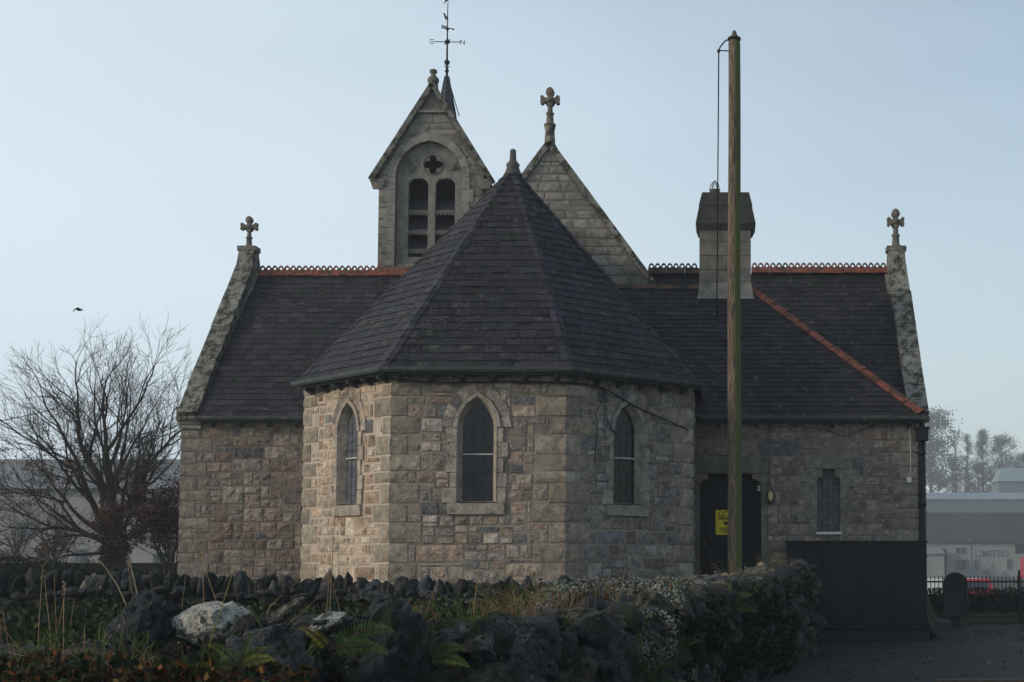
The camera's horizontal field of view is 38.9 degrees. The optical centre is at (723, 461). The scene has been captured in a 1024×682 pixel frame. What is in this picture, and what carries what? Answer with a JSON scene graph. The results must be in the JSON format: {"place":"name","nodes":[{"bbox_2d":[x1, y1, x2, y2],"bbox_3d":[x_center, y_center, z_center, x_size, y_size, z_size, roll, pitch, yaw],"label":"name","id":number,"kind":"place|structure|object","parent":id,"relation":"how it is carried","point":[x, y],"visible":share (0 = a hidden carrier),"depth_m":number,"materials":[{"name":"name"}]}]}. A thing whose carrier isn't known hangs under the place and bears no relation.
{"place":"outdoors","nodes":[
{"label":"outdoors","id":0,"kind":"place"},
{"bbox_2d":[0,0,1023,492],"label":"sky","id":1,"kind":"structure","parent":0,"point":[138,138],"materials":[{"name":"blue"}]},
{"bbox_2d":[24,573,1023,624],"bbox_3d":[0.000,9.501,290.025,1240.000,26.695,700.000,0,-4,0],"label":"ground","id":2,"kind":"structure","parent":0,"point":[931,614],"depth_m":34.18,"materials":[{"name":"green plant"}]},
{"bbox_2d":[0,494,45,562],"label":"hazy tree","id":3,"kind":"object","parent":2,"relation":"on","point":[22,531],"visible":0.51,"depth_m":85.39,"materials":[{"name":"brown plant"}]},
{"bbox_2d":[14,488,94,562],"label":"hazy tree","id":4,"kind":"object","parent":2,"relation":"on","point":[41,535],"visible":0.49,"depth_m":79.92,"materials":[{"name":"brown plant"}]},
{"bbox_2d":[0,554,175,575],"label":"hedge","id":5,"kind":"object","parent":2,"relation":"on","point":[26,565],"visible":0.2,"depth_m":37.79,"materials":[{"name":"green plant"}]},
{"bbox_2d":[0,459,180,562],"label":"long pale house","id":6,"kind":"structure","parent":2,"relation":"on","point":[138,555],"depth_m":105.00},
{"bbox_2d":[17,521,28,537],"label":"window","id":7,"kind":"structure","parent":6,"relation":"in","point":[27,532],"depth_m":104.80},
{"bbox_2d":[74,549,86,562],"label":"window","id":8,"kind":"structure","parent":6,"relation":"in","point":[77,559],"depth_m":104.65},
{"bbox_2d":[152,553,166,562],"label":"window","id":9,"kind":"structure","parent":6,"relation":"in","point":[155,560],"depth_m":104.65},
{"bbox_2d":[0,311,192,562],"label":"bare tree","id":10,"kind":"object","parent":2,"relation":"on","point":[110,552],"visible":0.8,"depth_m":42.51,"materials":[{"name":"brown plant"}]},
{"bbox_2d":[85,466,180,574],"bbox_3d":[-14.209,1.563,36.013,3.426,2.998,2.602,0,-4,0],"label":"purple shrub","id":11,"kind":"object","parent":2,"relation":"on","point":[170,519],"visible":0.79,"depth_m":35.65,"materials":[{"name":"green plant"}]},
{"bbox_2d":[144,523,178,562],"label":"hazy tree","id":12,"kind":"object","parent":2,"relation":"on","point":[166,550],"visible":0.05,"depth_m":83.77,"materials":[{"name":"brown plant"}]},
{"bbox_2d":[0,593,553,654],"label":"weed cover","id":13,"kind":"object","parent":2,"relation":"on","point":[23,624],"visible":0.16,"depth_m":16.48,"materials":[{"name":"green plant"}]},
{"bbox_2d":[0,565,706,614],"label":"dry stone wall","id":14,"kind":"structure","parent":2,"relation":"on","point":[26,588],"depth_m":19.76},
{"bbox_2d":[0,558,827,681],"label":"rubble wall","id":15,"kind":"structure","parent":2,"relation":"on","point":[577,663],"depth_m":11.09,"materials":[{"name":"stone"}]},
{"bbox_2d":[0,609,10,656],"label":"dry stalk","id":16,"kind":"object","parent":15,"relation":"on","point":[5,629],"visible":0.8,"depth_m":8.85,"materials":[{"name":"beige plant"}]},
{"bbox_2d":[0,626,24,654],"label":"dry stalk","id":17,"kind":"object","parent":15,"relation":"on","point":[9,636],"visible":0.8,"depth_m":8.84,"materials":[{"name":"beige plant"}]},
{"bbox_2d":[0,645,49,666],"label":"boulder","id":18,"kind":"object","parent":15,"relation":"on","point":[22,648],"visible":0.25,"depth_m":8.91,"materials":[{"name":"stone"}]},
{"bbox_2d":[38,563,45,645],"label":"dry stalk","id":19,"kind":"object","parent":15,"relation":"on","point":[40,600],"visible":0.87,"depth_m":8.96,"materials":[{"name":"beige plant"}]},
{"bbox_2d":[61,581,66,650],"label":"dry stalk","id":20,"kind":"object","parent":15,"relation":"on","point":[64,589],"visible":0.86,"depth_m":8.96,"materials":[{"name":"beige plant"}]},
{"bbox_2d":[65,640,110,650],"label":"boulder","id":21,"kind":"object","parent":15,"relation":"on","point":[89,643],"visible":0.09,"depth_m":9.08,"materials":[{"name":"stone"}]},
{"bbox_2d":[106,588,182,656],"bbox_3d":[-3.701,1.076,9.047,0.446,0.543,0.336,-3,-5,37],"label":"boulder","id":22,"kind":"object","parent":15,"relation":"on","point":[144,611],"visible":0.71,"depth_m":8.95,"materials":[{"name":"stone"}]},
{"bbox_2d":[100,561,126,604],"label":"dry stalk","id":23,"kind":"object","parent":22,"relation":"on","point":[115,583],"visible":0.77,"depth_m":9.06,"materials":[{"name":"beige plant"}]},
{"bbox_2d":[125,554,137,592],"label":"dry stalk","id":24,"kind":"object","parent":22,"relation":"on","point":[132,572],"visible":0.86,"depth_m":9.07,"materials":[{"name":"beige plant"}]},
{"bbox_2d":[0,648,322,681],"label":"bramble","id":25,"kind":"object","parent":15,"relation":"attached to","point":[162,670],"depth_m":8.30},
{"bbox_2d":[149,645,217,675],"bbox_3d":[-3.187,1.191,8.483,0.457,0.196,0.119,0,-4,0],"label":"fern","id":26,"kind":"object","parent":25,"relation":"on","point":[201,651],"visible":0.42,"depth_m":8.49,"materials":[{"name":"green plant"}]},
{"bbox_2d":[197,634,274,669],"bbox_3d":[-2.803,1.106,8.232,0.480,0.226,0.130,0,-4,0],"label":"fern","id":27,"kind":"object","parent":25,"relation":"on","point":[244,661],"visible":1,"depth_m":8.25,"materials":[{"name":"green plant"}]},
{"bbox_2d":[182,527,194,604],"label":"dry stalk","id":28,"kind":"object","parent":15,"relation":"on","point":[192,537],"visible":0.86,"depth_m":9.28,"materials":[{"name":"beige plant"}]},
{"bbox_2d":[202,531,203,602],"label":"dry stalk","id":29,"kind":"object","parent":15,"relation":"on","point":[202,562],"visible":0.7,"depth_m":9.18,"materials":[{"name":"beige plant"}]},
{"bbox_2d":[199,547,215,599],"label":"dry stalk","id":30,"kind":"object","parent":15,"relation":"on","point":[205,568],"visible":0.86,"depth_m":9.18,"materials":[{"name":"beige plant"}]},
{"bbox_2d":[172,601,252,646],"bbox_3d":[-3.254,1.083,9.104,0.504,0.381,0.399,0,-4,0],"label":"boulder","id":31,"kind":"object","parent":15,"relation":"on","point":[193,623],"visible":0.58,"depth_m":8.96,"materials":[{"name":"stone"}]},
{"bbox_2d":[209,532,243,649],"bbox_3d":[-3.116,0.857,8.913,0.203,0.819,0.008,0,-4,0],"label":"dry stalk","id":32,"kind":"object","parent":15,"relation":"on","point":[225,595],"visible":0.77,"depth_m":8.91,"materials":[{"name":"beige plant"}]},
{"bbox_2d":[228,613,269,636],"bbox_3d":[-2.956,1.073,8.889,0.177,0.251,0.212,-2,-4,26],"label":"boulder","id":33,"kind":"object","parent":15,"relation":"on","point":[245,623],"visible":0.44,"depth_m":8.86,"materials":[{"name":"stone"}]},
{"bbox_2d":[216,623,317,681],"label":"boulder","id":34,"kind":"object","parent":15,"relation":"on","point":[284,643],"visible":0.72,"depth_m":8.55,"materials":[{"name":"stone"}]},
{"bbox_2d":[266,596,305,624],"bbox_3d":[-2.863,0.990,9.249,0.279,0.221,0.123,0,-4,0],"label":"boulder","id":35,"kind":"object","parent":15,"relation":"on","point":[282,614],"visible":0.81,"depth_m":9.21,"materials":[{"name":"stone"}]},
{"bbox_2d":[1,589,584,616],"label":"ivy cover","id":36,"kind":"object","parent":15,"relation":"attached to","point":[109,601],"visible":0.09,"depth_m":19.40,"materials":[{"name":"green plant"}]},
{"bbox_2d":[288,614,360,643],"bbox_3d":[-2.585,1.094,9.243,0.547,0.211,0.382,3,-5,-35],"label":"boulder","id":37,"kind":"object","parent":15,"relation":"on","point":[301,621],"visible":0.38,"depth_m":9.10,"materials":[{"name":"stone"}]},
{"bbox_2d":[309,611,345,631],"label":"boulder","id":38,"kind":"object","parent":15,"relation":"on","point":[334,619],"visible":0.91,"depth_m":9.08,"materials":[{"name":"stone"}]},
{"bbox_2d":[326,569,330,611],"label":"dry stalk","id":39,"kind":"object","parent":15,"relation":"on","point":[329,580],"visible":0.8,"depth_m":9.27,"materials":[{"name":"beige plant"}]},
{"bbox_2d":[329,481,338,610],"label":"dry stalk","id":40,"kind":"object","parent":15,"relation":"on","point":[332,552],"visible":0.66,"depth_m":9.28,"materials":[{"name":"beige plant"}]},
{"bbox_2d":[2,567,688,681],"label":"grass","id":41,"kind":"structure","parent":15,"relation":"on","point":[56,646],"depth_m":8.76,"materials":[{"name":"green plant"}]},
{"bbox_2d":[298,620,395,657],"bbox_3d":[-2.242,1.069,8.557,0.613,0.238,0.172,0,-4,3],"label":"fern","id":42,"kind":"object","parent":41,"relation":"on","point":[350,641],"visible":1,"depth_m":8.57,"materials":[{"name":"green plant"}]},
{"bbox_2d":[351,591,386,610],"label":"boulder","id":43,"kind":"object","parent":15,"relation":"on","point":[362,600],"visible":0.62,"depth_m":9.56,"materials":[{"name":"stone"}]},
{"bbox_2d":[338,594,434,681],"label":"boulder","id":44,"kind":"object","parent":15,"relation":"on","point":[404,658],"visible":0.84,"depth_m":8.98,"materials":[{"name":"stone"}]},
{"bbox_2d":[421,622,469,667],"bbox_3d":[-1.859,1.166,9.031,0.547,0.298,0.229,0,-4,0],"label":"fern","id":45,"kind":"object","parent":44,"relation":"on","point":[437,654],"visible":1,"depth_m":9.06,"materials":[{"name":"green plant"}]},
{"bbox_2d":[0,553,797,681],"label":"dry grass","id":46,"kind":"structure","parent":15,"relation":"on","point":[515,609],"depth_m":10.51,"materials":[{"name":"brown plant"}]},
{"bbox_2d":[39,575,774,667],"bbox_3d":[-1.937,1.439,13.319,5.010,0.583,13.687,-3,-5,37],"label":"moss cover","id":47,"kind":"object","parent":15,"relation":"on","point":[166,640],"visible":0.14,"depth_m":9.64,"materials":[{"name":"green plant"}]},
{"bbox_2d":[435,628,463,656],"bbox_3d":[-1.873,1.237,9.650,0.277,0.208,0.234,0,-4,0],"label":"boulder","id":48,"kind":"object","parent":15,"relation":"on","point":[454,635],"visible":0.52,"depth_m":9.58,"materials":[{"name":"stone"}]},
{"bbox_2d":[427,586,483,630],"bbox_3d":[-1.874,1.040,9.803,0.478,0.370,0.105,0,-4,-3],"label":"fern","id":49,"kind":"object","parent":15,"relation":"on","point":[449,625],"visible":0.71,"depth_m":9.81,"materials":[{"name":"green plant"}]},
{"bbox_2d":[464,617,485,634],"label":"boulder","id":50,"kind":"object","parent":15,"relation":"on","point":[477,627],"visible":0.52,"depth_m":9.70,"materials":[{"name":"stone"}]},
{"bbox_2d":[455,573,502,623],"bbox_3d":[-1.694,0.988,9.920,0.360,0.428,0.084,-1,-4,11],"label":"fern","id":51,"kind":"object","parent":15,"relation":"on","point":[491,615],"visible":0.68,"depth_m":9.92,"materials":[{"name":"green plant"}]},
{"bbox_2d":[473,541,484,615],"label":"dry stalk","id":52,"kind":"object","parent":15,"relation":"on","point":[477,582],"visible":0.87,"depth_m":10.16,"materials":[{"name":"beige plant"}]},
{"bbox_2d":[470,585,525,608],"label":"fern","id":53,"kind":"object","parent":15,"relation":"on","point":[507,600],"visible":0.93,"depth_m":10.32,"materials":[{"name":"green plant"}]},
{"bbox_2d":[490,615,561,681],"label":"boulder","id":54,"kind":"object","parent":15,"relation":"on","point":[531,651],"visible":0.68,"depth_m":9.92,"materials":[{"name":"stone"}]},
{"bbox_2d":[503,572,553,604],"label":"fern","id":55,"kind":"object","parent":15,"relation":"on","point":[549,586],"visible":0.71,"depth_m":12.37,"materials":[{"name":"green plant"}]},
{"bbox_2d":[560,607,626,627],"bbox_3d":[-1.207,1.367,11.547,0.747,0.375,0.604,3,-5,-35],"label":"boulder","id":56,"kind":"object","parent":15,"relation":"on","point":[584,611],"visible":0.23,"depth_m":11.38,"materials":[{"name":"stone"}]},
{"bbox_2d":[591,627,639,681],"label":"boulder","id":57,"kind":"object","parent":15,"relation":"on","point":[618,662],"visible":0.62,"depth_m":11.08,"materials":[{"name":"stone"}]},
{"bbox_2d":[626,591,674,634],"bbox_3d":[-0.685,1.454,13.126,0.478,0.515,0.355,0,-4,0],"label":"boulder","id":58,"kind":"object","parent":15,"relation":"on","point":[659,600],"visible":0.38,"depth_m":13.04,"materials":[{"name":"stone"}]},
{"bbox_2d":[629,637,677,681],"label":"fern","id":59,"kind":"object","parent":15,"relation":"on","point":[648,670],"visible":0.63,"depth_m":11.19,"materials":[{"name":"green plant"}]},
{"bbox_2d":[508,567,803,681],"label":"white flowers","id":60,"kind":"object","parent":15,"relation":"on","point":[669,652],"visible":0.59,"depth_m":13.42,"materials":[{"name":"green plant"}]},
{"bbox_2d":[656,572,665,593],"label":"boulder","id":61,"kind":"object","parent":15,"relation":"on","point":[661,574],"visible":0.23,"depth_m":14.54,"materials":[{"name":"stone"}]},
{"bbox_2d":[666,621,702,653],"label":"fern","id":62,"kind":"object","parent":15,"relation":"attached to","point":[688,643],"visible":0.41,"depth_m":13.02,"materials":[{"name":"green plant"}]},
{"bbox_2d":[668,574,712,584],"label":"boulder","id":63,"kind":"object","parent":15,"relation":"on","point":[694,577],"visible":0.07,"depth_m":18.80,"materials":[{"name":"stone"}]},
{"bbox_2d":[694,594,708,618],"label":"boulder","id":64,"kind":"object","parent":15,"relation":"on","point":[702,599],"visible":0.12,"depth_m":15.37,"materials":[{"name":"stone"}]},
{"bbox_2d":[644,564,823,681],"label":"ivy cover","id":65,"kind":"object","parent":15,"relation":"attached to","point":[745,654],"visible":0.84,"depth_m":17.81,"materials":[{"name":"green plant"}]},
{"bbox_2d":[724,576,758,612],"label":"fern","id":66,"kind":"object","parent":15,"relation":"attached to","point":[740,599],"visible":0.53,"depth_m":17.38,"materials":[{"name":"green plant"}]},
{"bbox_2d":[176,3,951,638],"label":"church","id":67,"kind":"structure","parent":2,"relation":"on","point":[536,269],"depth_m":27.96,"materials":[{"name":"stone"}]},
{"bbox_2d":[330,386,365,516],"bbox_3d":[-6.563,-0.177,25.060,1.174,2.288,0.190,-4,-6,45],"label":"window","id":68,"kind":"structure","parent":67,"relation":"in","point":[348,452],"depth_m":25.19,"materials":[{"name":"beige glass"}]},
{"bbox_2d":[442,380,511,513],"bbox_3d":[-4.169,-0.241,24.112,1.174,2.288,0.190,0,-4,0],"label":"window","id":69,"kind":"structure","parent":67,"relation":"in","point":[476,486],"depth_m":24.10,"materials":[{"name":"beige glass"}]},
{"bbox_2d":[310,378,688,463],"bbox_3d":[-4.093,-0.638,25.028,6.920,1.463,2.041,0,-4,0],"label":"eaves cable","id":70,"kind":"object","parent":67,"relation":"attached to","point":[603,388],"visible":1,"depth_m":24.46,"materials":[{"name":"rubber"}]},
{"bbox_2d":[602,387,652,516],"bbox_3d":[-1.722,-0.176,25.074,1.174,2.288,0.190,4,-6,-45],"label":"window","id":71,"kind":"structure","parent":67,"relation":"in","point":[628,483],"depth_m":25.15,"materials":[{"name":"beige glass"}]},
{"bbox_2d":[716,510,727,534],"bbox_3d":[0.064,1.215,28.186,0.434,0.490,0.018,0,-4,0],"label":"notice","id":72,"kind":"object","parent":67,"relation":"attached to","point":[721,522],"visible":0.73,"depth_m":28.18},
{"bbox_2d":[700,474,760,574],"bbox_3d":[0.136,1.313,28.161,1.208,2.110,0.189,0,-4,0],"label":"door","id":73,"kind":"structure","parent":67,"relation":"in","point":[714,490],"depth_m":28.20,"materials":[{"name":"wood"}]},
{"bbox_2d":[768,427,770,486],"bbox_3d":[0.907,-0.107,28.027,0.075,1.211,0.070,0,-4,0],"label":"cable","id":74,"kind":"object","parent":67,"relation":"attached to","point":[769,484],"visible":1,"depth_m":28.02,"materials":[{"name":"paint"}]},
{"bbox_2d":[766,489,774,503],"bbox_3d":[0.926,0.691,27.943,0.170,0.300,0.150,0,-4,0],"label":"wall lamp","id":75,"kind":"object","parent":67,"relation":"attached to","point":[770,495],"visible":1,"depth_m":27.93,"materials":[{"name":"beige glass"}]},
{"bbox_2d":[816,470,841,533],"bbox_3d":[2.072,0.801,28.076,0.500,1.287,0.250,0,-4,0],"label":"window","id":76,"kind":"structure","parent":67,"relation":"in","point":[827,485],"depth_m":28.17,"materials":[{"name":"grey glass"}]},
{"bbox_2d":[906,427,910,482],"bbox_3d":[3.653,-0.136,28.019,0.096,1.117,0.090,0,-4,0],"label":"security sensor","id":77,"kind":"object","parent":67,"relation":"attached to","point":[908,479],"visible":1,"depth_m":28.01,"materials":[{"name":"white plastic"}]},
{"bbox_2d":[717,30,741,572],"bbox_3d":[0.106,-2.719,25.644,0.447,10.314,0.260,0,-4,0],"label":"utility pole","id":78,"kind":"object","parent":2,"relation":"on","point":[734,555],"visible":0.95,"depth_m":25.55,"materials":[{"name":"brown wood"}]},
{"bbox_2d":[716,53,718,314],"bbox_3d":[-0.111,-5.257,27.772,0.024,4.172,3.918,0,-4,-1],"label":"drop cable","id":79,"kind":"object","parent":78,"relation":"attached to","point":[717,188],"visible":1,"depth_m":27.58,"materials":[{"name":"rubber"}]},
{"bbox_2d":[927,579,941,593],"bbox_3d":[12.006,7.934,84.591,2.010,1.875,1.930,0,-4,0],"label":"parked van","id":80,"kind":"object","parent":2,"relation":"on","point":[932,585],"visible":0.05,"depth_m":83.70,"materials":[{"name":"white paint"}]},
{"bbox_2d":[928,464,954,492],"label":"misty tree","id":81,"kind":"object","parent":2,"relation":"on","point":[939,487],"visible":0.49,"depth_m":400.31,"materials":[{"name":"grey plant"}]},
{"bbox_2d":[925,405,962,492],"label":"misty tree","id":82,"kind":"object","parent":2,"relation":"on","point":[937,448],"visible":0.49,"depth_m":489.11,"materials":[{"name":"grey plant"}]},
{"bbox_2d":[941,459,965,492],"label":"misty tree","id":83,"kind":"object","parent":2,"relation":"on","point":[953,474],"visible":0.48,"depth_m":399.91,"materials":[{"name":"grey plant"}]},
{"bbox_2d":[941,428,966,491],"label":"misty tree","id":84,"kind":"object","parent":2,"relation":"on","point":[957,438],"visible":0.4,"depth_m":500.78,"materials":[{"name":"grey plant"}]},
{"bbox_2d":[951,463,978,492],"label":"misty tree","id":85,"kind":"object","parent":2,"relation":"on","point":[967,475],"visible":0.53,"depth_m":400.19,"materials":[{"name":"grey plant"}]},
{"bbox_2d":[959,433,977,492],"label":"misty tree","id":86,"kind":"object","parent":2,"relation":"on","point":[966,448],"visible":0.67,"depth_m":461.00,"materials":[{"name":"grey plant"}]},
{"bbox_2d":[926,513,1023,578],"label":"mossy roofed warehouse","id":87,"kind":"structure","parent":2,"relation":"on","point":[980,545],"depth_m":219.61,"materials":[{"name":"white paint"}]},
{"bbox_2d":[944,550,946,576],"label":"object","id":88,"kind":"structure","parent":87,"relation":"in","point":[944,550],"depth_m":219.33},
{"bbox_2d":[955,547,965,553],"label":"window","id":89,"kind":"structure","parent":87,"relation":"in","point":[958,550],"depth_m":219.44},
{"bbox_2d":[955,559,966,569],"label":"window","id":90,"kind":"structure","parent":87,"relation":"in","point":[960,564],"depth_m":219.28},
{"bbox_2d":[974,558,979,569],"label":"window","id":91,"kind":"structure","parent":87,"relation":"in","point":[976,560],"depth_m":219.28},
{"bbox_2d":[1006,558,1011,569],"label":"window","id":92,"kind":"structure","parent":87,"relation":"in","point":[1008,560],"depth_m":219.33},
{"bbox_2d":[1020,557,1023,577],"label":"shutter door","id":93,"kind":"structure","parent":87,"relation":"in","point":[1021,558],"depth_m":219.28,"materials":[{"name":"red paint"}]},
{"bbox_2d":[926,493,1023,512],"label":"long grey shed","id":94,"kind":"structure","parent":2,"relation":"on","point":[975,502],"depth_m":320.08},
{"bbox_2d":[927,586,1023,612],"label":"hedge","id":95,"kind":"object","parent":2,"relation":"on","point":[937,608],"visible":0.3,"depth_m":41.63,"materials":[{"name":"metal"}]},
{"bbox_2d":[927,570,1023,622],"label":"iron fence","id":96,"kind":"object","parent":2,"relation":"on","point":[1019,581],"visible":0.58,"depth_m":34.84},
{"bbox_2d":[966,460,987,492],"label":"misty tree","id":97,"kind":"object","parent":2,"relation":"on","point":[975,469],"visible":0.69,"depth_m":400.10,"materials":[{"name":"grey plant"}]},
{"bbox_2d":[967,578,992,593],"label":"parked car","id":98,"kind":"object","parent":2,"relation":"on","point":[980,584],"visible":0.09,"depth_m":95.64,"materials":[{"name":"red paint"}]},
{"bbox_2d":[970,427,996,492],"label":"misty tree","id":99,"kind":"object","parent":2,"relation":"on","point":[982,435],"visible":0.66,"depth_m":465.69,"materials":[{"name":"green plant"}]},
{"bbox_2d":[977,463,999,492],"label":"misty tree","id":100,"kind":"object","parent":2,"relation":"on","point":[988,478],"visible":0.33,"depth_m":400.53,"materials":[{"name":"grey plant"}]},
{"bbox_2d":[979,431,1023,486],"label":"misty tree","id":101,"kind":"object","parent":2,"relation":"on","point":[1001,442],"visible":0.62,"depth_m":470.16,"materials":[{"name":"grey plant"}]},
{"bbox_2d":[990,468,1023,492],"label":"blue grey shed","id":102,"kind":"structure","parent":2,"relation":"on","point":[1007,480],"depth_m":351.21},
{"bbox_2d":[1006,449,1023,467],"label":"misty tree","id":103,"kind":"object","parent":2,"relation":"on","point":[1020,458],"visible":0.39,"depth_m":500.71,"materials":[{"name":"grey plant"}]},
{"bbox_2d":[756,624,1023,681],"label":"lane","id":104,"kind":"structure","parent":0,"point":[945,663],"depth_m":22.20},
{"bbox_2d":[786,541,929,639],"bbox_3d":[2.602,2.502,27.639,2.753,1.907,0.450,0,-4,0],"label":"screen","id":105,"kind":"object","parent":104,"relation":"on","point":[874,590],"visible":0.8,"depth_m":27.45,"materials":[{"name":"black metal"}]},
{"bbox_2d":[758,626,1023,679],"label":"pebbles","id":106,"kind":"object","parent":104,"relation":"on","point":[988,660],"visible":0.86,"depth_m":23.95,"materials":[{"name":"stone"}]},
{"bbox_2d":[935,613,960,627],"bbox_3d":[5.000,3.624,32.278,0.700,0.320,0.500,0,-4,0],"label":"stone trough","id":107,"kind":"object","parent":104,"relation":"on","point":[954,618],"visible":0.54,"depth_m":32.06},
{"bbox_2d":[943,572,971,625],"bbox_3d":[5.465,3.254,33.506,0.720,1.266,0.400,0,-4,0],"label":"headstone","id":108,"kind":"object","parent":104,"relation":"on","point":[955,592],"visible":0.91,"depth_m":33.44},
{"bbox_2d":[933,679,1023,681],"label":"kerb","id":109,"kind":"structure","parent":104,"relation":"on","point":[978,680],"depth_m":17.40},
{"bbox_2d":[935,612,1023,624],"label":"grass","id":110,"kind":"structure","parent":0,"point":[991,622],"depth_m":36.26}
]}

